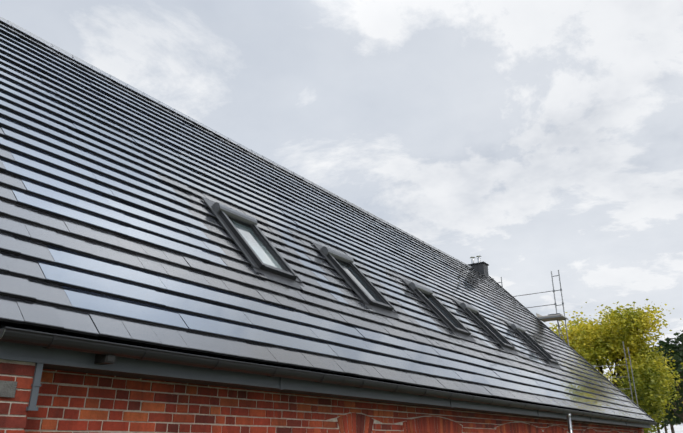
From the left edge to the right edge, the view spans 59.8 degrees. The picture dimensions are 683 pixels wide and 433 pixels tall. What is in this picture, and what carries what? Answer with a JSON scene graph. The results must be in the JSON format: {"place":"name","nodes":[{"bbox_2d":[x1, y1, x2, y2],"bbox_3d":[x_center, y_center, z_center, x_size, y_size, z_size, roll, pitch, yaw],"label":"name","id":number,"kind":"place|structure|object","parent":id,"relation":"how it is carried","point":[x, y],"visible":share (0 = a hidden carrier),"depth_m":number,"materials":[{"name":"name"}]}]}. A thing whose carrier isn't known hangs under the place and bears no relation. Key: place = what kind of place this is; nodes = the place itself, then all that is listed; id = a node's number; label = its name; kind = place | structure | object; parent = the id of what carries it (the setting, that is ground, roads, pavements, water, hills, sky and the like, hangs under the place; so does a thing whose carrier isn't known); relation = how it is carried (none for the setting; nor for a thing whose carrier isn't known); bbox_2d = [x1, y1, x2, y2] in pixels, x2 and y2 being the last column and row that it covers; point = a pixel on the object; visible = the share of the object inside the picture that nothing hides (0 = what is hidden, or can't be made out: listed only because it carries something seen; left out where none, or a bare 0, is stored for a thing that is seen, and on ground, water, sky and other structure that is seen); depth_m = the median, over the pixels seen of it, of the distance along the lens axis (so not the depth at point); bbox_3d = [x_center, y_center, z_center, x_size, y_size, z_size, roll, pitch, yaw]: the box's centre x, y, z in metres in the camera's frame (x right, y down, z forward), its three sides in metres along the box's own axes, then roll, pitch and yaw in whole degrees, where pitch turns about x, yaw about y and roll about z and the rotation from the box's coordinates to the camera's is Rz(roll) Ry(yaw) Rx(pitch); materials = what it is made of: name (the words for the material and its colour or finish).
{"place":"outdoors","nodes":[
{"label":"outdoors","id":0,"kind":"place"},
{"bbox_2d":[0,0,682,432],"label":"sky","id":1,"kind":"structure","parent":0,"point":[533,139],"materials":[{"name":"white"}]},
{"bbox_2d":[549,299,682,432],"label":"tree","id":2,"kind":"object","parent":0,"point":[590,343],"depth_m":41.64,"materials":[{"name":"green plant"}]},
{"bbox_2d":[616,375,682,432],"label":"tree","id":3,"kind":"object","parent":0,"point":[664,420],"depth_m":115.19,"materials":[{"name":"green plant"}]},
{"label":"ground","id":4,"kind":"structure","parent":0,"visible":0},
{"bbox_2d":[0,359,35,432],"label":"joint","id":5,"kind":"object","parent":4,"relation":"on","point":[16,362],"depth_m":4.27,"materials":[{"name":"grey concrete"}]},
{"bbox_2d":[0,380,16,397],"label":"wall plaque","id":6,"kind":"object","parent":5,"relation":"attached to","point":[7,388],"visible":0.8,"depth_m":4.21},
{"bbox_2d":[0,362,34,432],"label":"pier bricks","id":7,"kind":"object","parent":5,"relation":"attached to","point":[20,395],"visible":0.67,"depth_m":4.26,"materials":[{"name":"red brick"}]},
{"bbox_2d":[26,363,43,410],"bbox_3d":[-2.243,1.248,4.364,0.033,0.340,0.073,-15,-25,33],"label":"downspout","id":8,"kind":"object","parent":5,"relation":"attached to","point":[35,384],"depth_m":4.35,"materials":[{"name":"grey paint"}]},
{"bbox_2d":[0,341,650,427],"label":"eave beam","id":9,"kind":"structure","parent":5,"relation":"on","point":[72,361],"depth_m":5.95,"materials":[{"name":"grey paint"}]},
{"bbox_2d":[0,327,656,424],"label":"gutter","id":10,"kind":"object","parent":9,"relation":"on","point":[33,338],"visible":1,"depth_m":5.62,"materials":[{"name":"black metal"}]},
{"bbox_2d":[24,370,634,432],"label":"wall mortar","id":11,"kind":"object","parent":4,"relation":"on","point":[172,413],"visible":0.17,"depth_m":5.96,"materials":[{"name":"grey concrete"}]},
{"bbox_2d":[24,369,638,432],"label":"brick wall","id":12,"kind":"structure","parent":11,"relation":"attached to","point":[356,421],"depth_m":6.28,"materials":[{"name":"red brick"}]},
{"bbox_2d":[566,414,572,432],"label":"downpipe","id":13,"kind":"object","parent":12,"relation":"attached to","point":[570,428],"visible":0.88,"depth_m":13.73,"materials":[{"name":"metal"}]},
{"bbox_2d":[493,270,637,404],"bbox_3d":[9.843,7.087,25.995,4.396,9.328,3.260,9,-23,-23],"label":"scaffold","id":14,"kind":"object","parent":4,"relation":"on","point":[555,317],"visible":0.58,"depth_m":25.77,"materials":[{"name":"silver metal"}]},
{"bbox_2d":[622,330,682,432],"bbox_3d":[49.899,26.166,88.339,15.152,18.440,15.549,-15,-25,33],"label":"tree","id":15,"kind":"object","parent":4,"relation":"on","point":[677,355],"depth_m":88.06,"materials":[{"name":"green plant"}]},
{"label":"body walls","id":16,"kind":"object","parent":4,"relation":"on","visible":0},
{"bbox_2d":[0,321,651,421],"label":"roof deck","id":17,"kind":"structure","parent":16,"relation":"on","point":[3,324],"depth_m":5.67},
{"bbox_2d":[0,16,489,276],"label":"ridge caps","id":18,"kind":"object","parent":17,"relation":"on","point":[71,55],"visible":0.23,"depth_m":14.07,"materials":[{"name":"tile"}]},
{"bbox_2d":[0,18,653,420],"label":"roof tiles","id":19,"kind":"object","parent":17,"relation":"on","point":[110,226],"visible":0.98,"depth_m":8.54,"materials":[{"name":"grey tile"}]},
{"bbox_2d":[201,197,562,369],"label":"roof windows","id":20,"kind":"structure","parent":17,"relation":"in","point":[259,251],"depth_m":10.80,"materials":[{"name":"black glass"}]},
{"bbox_2d":[468,255,488,277],"bbox_3d":[6.101,3.223,26.534,1.000,3.080,0.600,-15,-25,33],"label":"chimney","id":21,"kind":"object","parent":17,"relation":"on","point":[481,267],"visible":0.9,"depth_m":26.60,"materials":[{"name":"grey metal"}]},
{"bbox_2d":[490,277,654,421],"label":"verge trim","id":22,"kind":"structure","parent":17,"relation":"attached to","point":[576,352],"depth_m":24.09,"materials":[{"name":"grey"}]}
]}

